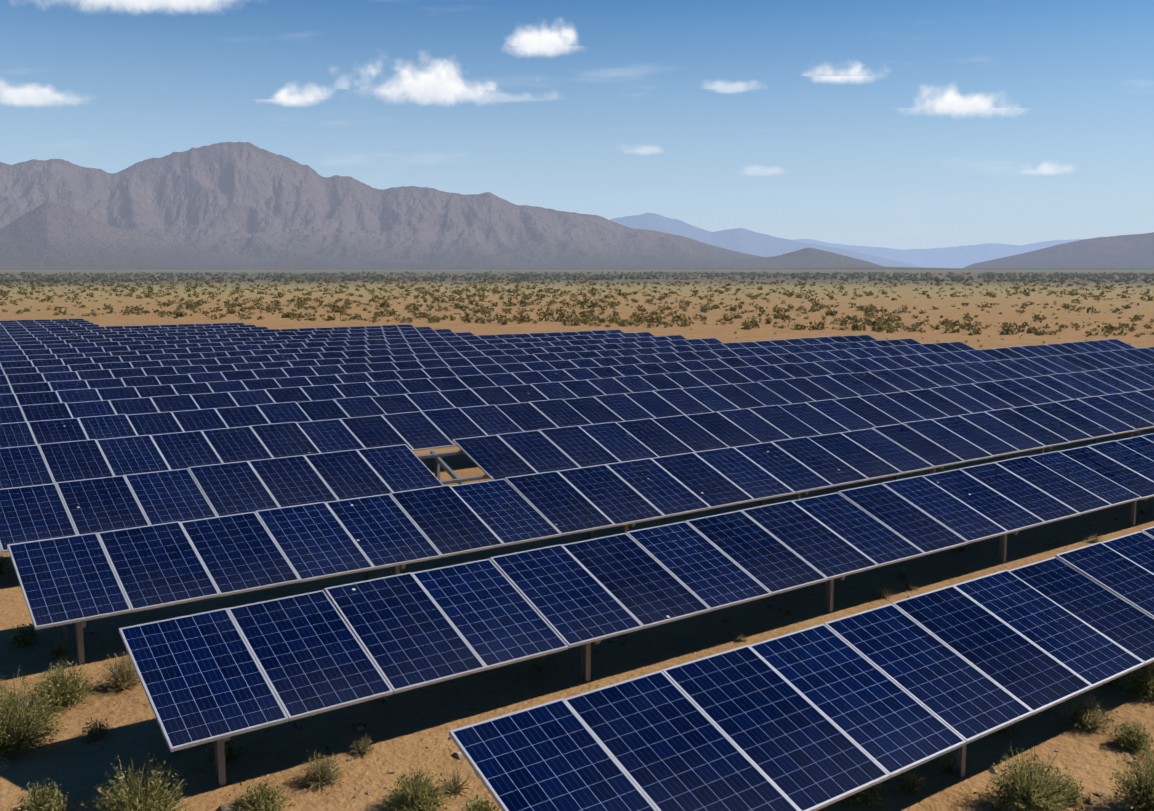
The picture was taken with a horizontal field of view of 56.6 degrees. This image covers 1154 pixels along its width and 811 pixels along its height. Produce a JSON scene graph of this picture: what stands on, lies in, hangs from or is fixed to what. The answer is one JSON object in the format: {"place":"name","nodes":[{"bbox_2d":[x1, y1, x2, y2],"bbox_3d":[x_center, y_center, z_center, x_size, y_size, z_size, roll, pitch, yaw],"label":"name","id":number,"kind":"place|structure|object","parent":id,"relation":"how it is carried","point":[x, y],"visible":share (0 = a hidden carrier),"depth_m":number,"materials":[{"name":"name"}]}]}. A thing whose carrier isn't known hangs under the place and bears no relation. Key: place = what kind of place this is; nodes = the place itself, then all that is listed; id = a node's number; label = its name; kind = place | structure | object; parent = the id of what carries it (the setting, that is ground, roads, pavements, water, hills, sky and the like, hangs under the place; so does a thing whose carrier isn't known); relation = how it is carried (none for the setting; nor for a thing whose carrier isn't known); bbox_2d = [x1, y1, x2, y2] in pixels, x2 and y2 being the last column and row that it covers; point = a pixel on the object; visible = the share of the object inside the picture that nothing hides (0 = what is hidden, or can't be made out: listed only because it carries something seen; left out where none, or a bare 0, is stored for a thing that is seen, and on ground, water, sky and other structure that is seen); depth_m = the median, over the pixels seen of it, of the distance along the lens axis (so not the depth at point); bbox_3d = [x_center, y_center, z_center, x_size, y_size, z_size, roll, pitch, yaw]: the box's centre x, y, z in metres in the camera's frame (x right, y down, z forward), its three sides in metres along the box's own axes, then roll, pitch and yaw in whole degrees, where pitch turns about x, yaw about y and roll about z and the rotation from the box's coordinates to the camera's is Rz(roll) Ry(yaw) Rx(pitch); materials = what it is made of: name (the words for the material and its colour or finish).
{"place":"outdoors","nodes":[
{"label":"outdoors","id":0,"kind":"place"},
{"bbox_2d":[0,202,265,268],"bbox_3d":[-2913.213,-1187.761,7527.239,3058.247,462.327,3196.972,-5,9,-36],"label":"mountain spur","id":1,"kind":"structure","parent":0,"point":[47,234],"depth_m":7108.22,"materials":[{"name":"grey stone"}]},
{"bbox_2d":[0,142,776,268],"bbox_3d":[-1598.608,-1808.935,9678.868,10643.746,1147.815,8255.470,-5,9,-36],"label":"mountain range","id":2,"kind":"structure","parent":0,"point":[247,200],"depth_m":9250.76,"materials":[{"name":"grey stone"}]},
{"bbox_2d":[0,270,1153,810],"bbox_3d":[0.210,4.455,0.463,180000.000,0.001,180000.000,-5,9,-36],"label":"desert ground","id":3,"kind":"structure","parent":0,"point":[416,724],"depth_m":13.83,"materials":[{"name":"brown sand"}]},
{"bbox_2d":[0,554,11,573],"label":"desert shrub","id":4,"kind":"object","parent":3,"relation":"on","point":[2,563],"visible":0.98,"depth_m":15.86,"materials":[{"name":"green plant"}]},
{"bbox_2d":[4,623,41,647],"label":"desert shrub","id":5,"kind":"object","parent":3,"relation":"on","point":[22,637],"visible":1,"depth_m":12.84,"materials":[{"name":"green plant"}]},
{"bbox_2d":[0,665,71,764],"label":"desert shrub","id":6,"kind":"object","parent":3,"relation":"on","point":[20,729],"visible":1,"depth_m":10.00,"materials":[{"name":"green plant"}]},
{"bbox_2d":[9,781,74,810],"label":"desert shrub","id":7,"kind":"object","parent":3,"relation":"on","point":[37,801],"visible":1,"depth_m":8.83,"materials":[{"name":"green plant"}]},
{"bbox_2d":[0,318,84,322],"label":"solar row","id":8,"kind":"object","parent":3,"relation":"on","point":[41,320],"visible":0.23,"depth_m":68.80,"materials":[{"name":"glass"}]},
{"bbox_2d":[0,320,88,324],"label":"solar row","id":9,"kind":"object","parent":3,"relation":"on","point":[85,321],"visible":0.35,"depth_m":66.38,"materials":[{"name":"glass"}]},
{"bbox_2d":[0,322,93,326],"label":"solar row","id":10,"kind":"object","parent":3,"relation":"on","point":[42,324],"visible":0.29,"depth_m":63.97,"materials":[{"name":"glass"}]},
{"bbox_2d":[0,324,99,328],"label":"solar row","id":11,"kind":"object","parent":3,"relation":"on","point":[49,326],"visible":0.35,"depth_m":61.48,"materials":[{"name":"glass"}]},
{"bbox_2d":[43,639,74,657],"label":"desert shrub","id":12,"kind":"object","parent":3,"relation":"on","point":[57,650],"visible":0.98,"depth_m":12.47,"materials":[{"name":"green plant"}]},
{"bbox_2d":[21,657,103,711],"bbox_3d":[-5.340,2.855,11.062,0.796,0.500,0.804,0,7,2],"label":"desert shrub","id":13,"kind":"object","parent":3,"relation":"on","point":[63,686],"visible":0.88,"depth_m":11.02,"materials":[{"name":"green plant"}]},
{"bbox_2d":[78,717,115,743],"bbox_3d":[-4.616,3.092,10.315,0.362,0.213,0.372,-5,9,-36],"label":"desert shrub","id":14,"kind":"object","parent":3,"relation":"on","point":[96,732],"visible":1,"depth_m":10.28,"materials":[{"name":"green plant"}]},
{"bbox_2d":[93,652,141,694],"bbox_3d":[-4.881,2.828,11.513,0.648,0.429,0.633,-5,9,-36],"label":"desert shrub","id":15,"kind":"object","parent":3,"relation":"on","point":[123,679],"visible":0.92,"depth_m":11.46,"materials":[{"name":"green plant"}]},
{"bbox_2d":[0,323,244,332],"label":"solar row","id":16,"kind":"object","parent":3,"relation":"on","point":[89,328],"visible":0.25,"depth_m":60.72,"materials":[{"name":"glass"}]},
{"bbox_2d":[0,325,255,334],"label":"solar row","id":17,"kind":"object","parent":3,"relation":"on","point":[119,330],"visible":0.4,"depth_m":58.65,"materials":[{"name":"glass"}]},
{"bbox_2d":[0,327,267,337],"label":"solar row","id":18,"kind":"object","parent":3,"relation":"on","point":[124,332],"visible":0.23,"depth_m":56.09,"materials":[{"name":"glass"}]},
{"bbox_2d":[80,753,199,810],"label":"desert shrub","id":19,"kind":"object","parent":3,"relation":"on","point":[144,796],"visible":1,"depth_m":8.63,"materials":[{"name":"green plant"}]},
{"bbox_2d":[0,324,413,341],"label":"solar row","id":20,"kind":"object","parent":3,"relation":"on","point":[173,334],"visible":0.29,"depth_m":55.01,"materials":[{"name":"glass"}]},
{"bbox_2d":[0,327,432,345],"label":"solar row","id":21,"kind":"object","parent":3,"relation":"on","point":[266,334],"visible":0.35,"depth_m":53.26,"materials":[{"name":"glass"}]},
{"bbox_2d":[202,735,246,764],"bbox_3d":[-3.234,3.134,9.821,0.400,0.259,0.398,-5,9,-36],"label":"desert shrub","id":22,"kind":"object","parent":3,"relation":"on","point":[232,751],"visible":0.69,"depth_m":9.81,"materials":[{"name":"green plant"}]},
{"bbox_2d":[0,329,453,349],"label":"solar row","id":23,"kind":"object","parent":3,"relation":"on","point":[109,343],"visible":0.27,"depth_m":50.44,"materials":[{"name":"glass"}]},
{"bbox_2d":[0,332,474,355],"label":"solar row","id":24,"kind":"object","parent":3,"relation":"on","point":[81,349],"visible":0.33,"depth_m":46.95,"materials":[{"name":"glass"}]},
{"bbox_2d":[229,774,295,810],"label":"desert shrub","id":25,"kind":"object","parent":3,"relation":"on","point":[261,798],"visible":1,"depth_m":8.85,"materials":[{"name":"green plant"}]},
{"bbox_2d":[0,330,623,361],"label":"solar row","id":26,"kind":"object","parent":3,"relation":"on","point":[263,346],"visible":0.25,"depth_m":46.98,"materials":[{"name":"glass"}]},
{"bbox_2d":[288,750,349,793],"bbox_3d":[-2.242,3.172,9.383,0.532,0.293,0.560,-5,9,-36],"label":"desert shrub","id":27,"kind":"object","parent":3,"relation":"on","point":[322,774],"visible":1,"depth_m":9.36,"materials":[{"name":"green plant"}]},
{"bbox_2d":[0,332,654,368],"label":"solar row","id":28,"kind":"object","parent":3,"relation":"on","point":[69,361],"visible":0.19,"depth_m":43.71,"materials":[{"name":"glass"}]},
{"bbox_2d":[0,335,685,374],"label":"solar row","id":29,"kind":"object","parent":3,"relation":"on","point":[246,359],"visible":0.35,"depth_m":41.62,"materials":[{"name":"glass"}]},
{"bbox_2d":[0,338,721,384],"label":"solar row","id":30,"kind":"object","parent":3,"relation":"on","point":[7,379],"visible":0.38,"depth_m":38.47,"materials":[{"name":"glass"}]},
{"bbox_2d":[346,733,379,759],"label":"desert shrub","id":31,"kind":"object","parent":3,"relation":"on","point":[363,748],"visible":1,"depth_m":9.95,"materials":[{"name":"green plant"}]},
{"bbox_2d":[380,767,454,810],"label":"desert shrub","id":32,"kind":"object","parent":3,"relation":"on","point":[418,795],"visible":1,"depth_m":8.90,"materials":[{"name":"green plant"}]},
{"bbox_2d":[0,335,876,393],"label":"solar row","id":33,"kind":"object","parent":3,"relation":"on","point":[226,375],"visible":0.25,"depth_m":36.96,"materials":[{"name":"glass"}]},
{"bbox_2d":[0,338,920,412],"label":"solar row","id":34,"kind":"object","parent":3,"relation":"on","point":[60,396],"visible":0.33,"depth_m":34.39,"materials":[{"name":"glass"}]},
{"bbox_2d":[462,793,501,810],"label":"desert shrub","id":35,"kind":"object","parent":3,"relation":"on","point":[482,805],"visible":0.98,"depth_m":8.79,"materials":[{"name":"green plant"}]},
{"bbox_2d":[0,342,975,423],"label":"solar row","id":36,"kind":"object","parent":3,"relation":"on","point":[64,410],"visible":0.4,"depth_m":31.29,"materials":[{"name":"glass"}]},
{"bbox_2d":[0,339,1136,447],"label":"solar row","id":37,"kind":"object","parent":3,"relation":"on","point":[17,434],"visible":0.46,"depth_m":28.83,"materials":[{"name":"glass"}]},
{"bbox_2d":[0,451,1151,810],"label":"desert stones","id":38,"kind":"object","parent":3,"relation":"on","point":[298,725],"visible":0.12,"depth_m":10.47,"materials":[{"name":"grey stone"}]},
{"bbox_2d":[0,364,1153,553],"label":"solar row","id":39,"kind":"object","parent":3,"relation":"on","point":[58,510],"visible":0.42,"depth_m":20.14,"materials":[{"name":"glass"}]},
{"bbox_2d":[0,347,1153,488],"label":"solar row","id":40,"kind":"object","parent":3,"relation":"on","point":[38,464],"visible":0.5,"depth_m":24.58,"materials":[{"name":"glass"}]},
{"bbox_2d":[0,277,1153,337],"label":"creosote scrub","id":41,"kind":"object","parent":3,"relation":"on","point":[880,322],"visible":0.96,"depth_m":123.62,"materials":[{"name":"green plant"}]},
{"bbox_2d":[0,311,1153,805],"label":"dry grass tufts","id":42,"kind":"object","parent":3,"relation":"on","point":[454,785],"visible":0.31,"depth_m":11.96,"materials":[{"name":"plant"}]},
{"bbox_2d":[0,270,1153,282],"bbox_3d":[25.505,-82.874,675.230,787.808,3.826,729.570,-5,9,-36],"label":"creosote scrub","id":43,"kind":"object","parent":3,"relation":"on","point":[102,277],"visible":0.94,"depth_m":495.63,"materials":[{"name":"green plant"}]},
{"bbox_2d":[7,388,1153,663],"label":"solar row","id":44,"kind":"object","parent":3,"relation":"on","point":[77,580],"visible":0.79,"depth_m":15.68,"materials":[{"name":"glass"}]},
{"bbox_2d":[119,433,1153,786],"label":"solar row","id":45,"kind":"object","parent":3,"relation":"on","point":[219,677],"visible":0.85,"depth_m":11.82,"materials":[{"name":"glass"}]},
{"bbox_2d":[449,526,1153,810],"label":"solar row","id":46,"kind":"object","parent":3,"relation":"on","point":[817,717],"visible":0.96,"depth_m":8.91,"materials":[{"name":"glass"}]},
{"bbox_2d":[846,782,887,807],"bbox_3d":[2.430,3.252,9.061,0.369,0.222,0.384,-2,8,-16],"label":"desert shrub","id":47,"kind":"object","parent":3,"relation":"on","point":[867,797],"visible":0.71,"depth_m":9.01,"materials":[{"name":"green plant"}]},
{"bbox_2d":[887,767,930,795],"bbox_3d":[2.894,3.238,9.268,0.388,0.187,0.381,-5,9,-36],"label":"desert shrub","id":48,"kind":"object","parent":3,"relation":"on","point":[910,784],"visible":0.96,"depth_m":9.25,"materials":[{"name":"green plant"}]},
{"bbox_2d":[989,723,1016,736],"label":"desert shrub","id":49,"kind":"object","parent":3,"relation":"on","point":[1002,730],"visible":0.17,"depth_m":10.37,"materials":[{"name":"green plant"}]},
{"bbox_2d":[970,741,1083,810],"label":"desert shrub","id":50,"kind":"object","parent":3,"relation":"on","point":[1031,792],"visible":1,"depth_m":8.86,"materials":[{"name":"green plant"}]},
{"bbox_2d":[1045,767,1095,809],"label":"desert shrub","id":51,"kind":"object","parent":3,"relation":"on","point":[1076,792],"visible":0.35,"depth_m":9.03,"materials":[{"name":"green plant"}]},
{"bbox_2d":[1059,692,1118,734],"bbox_3d":[5.042,3.003,10.516,0.601,0.337,0.628,-5,9,-36],"label":"desert shrub","id":52,"kind":"object","parent":3,"relation":"on","point":[1089,718],"visible":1,"depth_m":10.50,"materials":[{"name":"green plant"}]},
{"bbox_2d":[1101,677,1121,689],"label":"desert shrub","id":53,"kind":"object","parent":3,"relation":"on","point":[1111,682],"visible":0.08,"depth_m":11.55,"materials":[{"name":"green plant"}]},
{"bbox_2d":[1101,743,1153,810],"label":"desert shrub","id":54,"kind":"object","parent":3,"relation":"on","point":[1141,792],"visible":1,"depth_m":8.85,"materials":[{"name":"green plant"}]},
{"bbox_2d":[1109,716,1153,756],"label":"desert shrub","id":55,"kind":"object","parent":3,"relation":"on","point":[1134,738],"visible":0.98,"depth_m":10.06,"materials":[{"name":"green plant"}]},
{"bbox_2d":[1114,662,1153,701],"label":"desert shrub","id":56,"kind":"object","parent":3,"relation":"on","point":[1140,683],"visible":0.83,"depth_m":11.27,"materials":[{"name":"green plant"}]},
{"bbox_2d":[0,266,1153,269],"bbox_3d":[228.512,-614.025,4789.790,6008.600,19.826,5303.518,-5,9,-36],"label":"plain rise","id":57,"kind":"structure","parent":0,"point":[619,268],"depth_m":4141.51,"materials":[{"name":"brown sand"}]},
{"bbox_2d":[0,0,1153,249],"label":"sky","id":58,"kind":"structure","parent":0,"point":[894,124],"materials":[{"name":"blue"}]},
{"bbox_2d":[610,213,924,267],"bbox_3d":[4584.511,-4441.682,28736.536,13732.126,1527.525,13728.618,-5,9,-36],"label":"mountain range","id":59,"kind":"structure","parent":0,"point":[743,240],"depth_m":28666.59,"materials":[{"name":"blue stone"}]},
{"bbox_2d":[733,247,884,267],"bbox_3d":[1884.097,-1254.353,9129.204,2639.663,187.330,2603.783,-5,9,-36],"label":"foothill","id":60,"kind":"structure","parent":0,"point":[809,257],"depth_m":8996.46,"materials":[{"name":"grey stone"}]},
{"bbox_2d":[793,239,1083,267],"bbox_3d":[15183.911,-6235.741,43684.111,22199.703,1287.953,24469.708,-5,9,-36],"label":"mountain range","id":61,"kind":"structure","parent":0,"point":[957,257],"depth_m":43565.84,"materials":[{"name":"blue stone"}]},
{"bbox_2d":[964,232,1153,267],"bbox_3d":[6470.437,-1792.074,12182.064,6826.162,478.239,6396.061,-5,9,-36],"label":"hill","id":62,"kind":"structure","parent":0,"point":[1129,251],"depth_m":11864.92,"materials":[{"name":"grey stone"}]}
]}

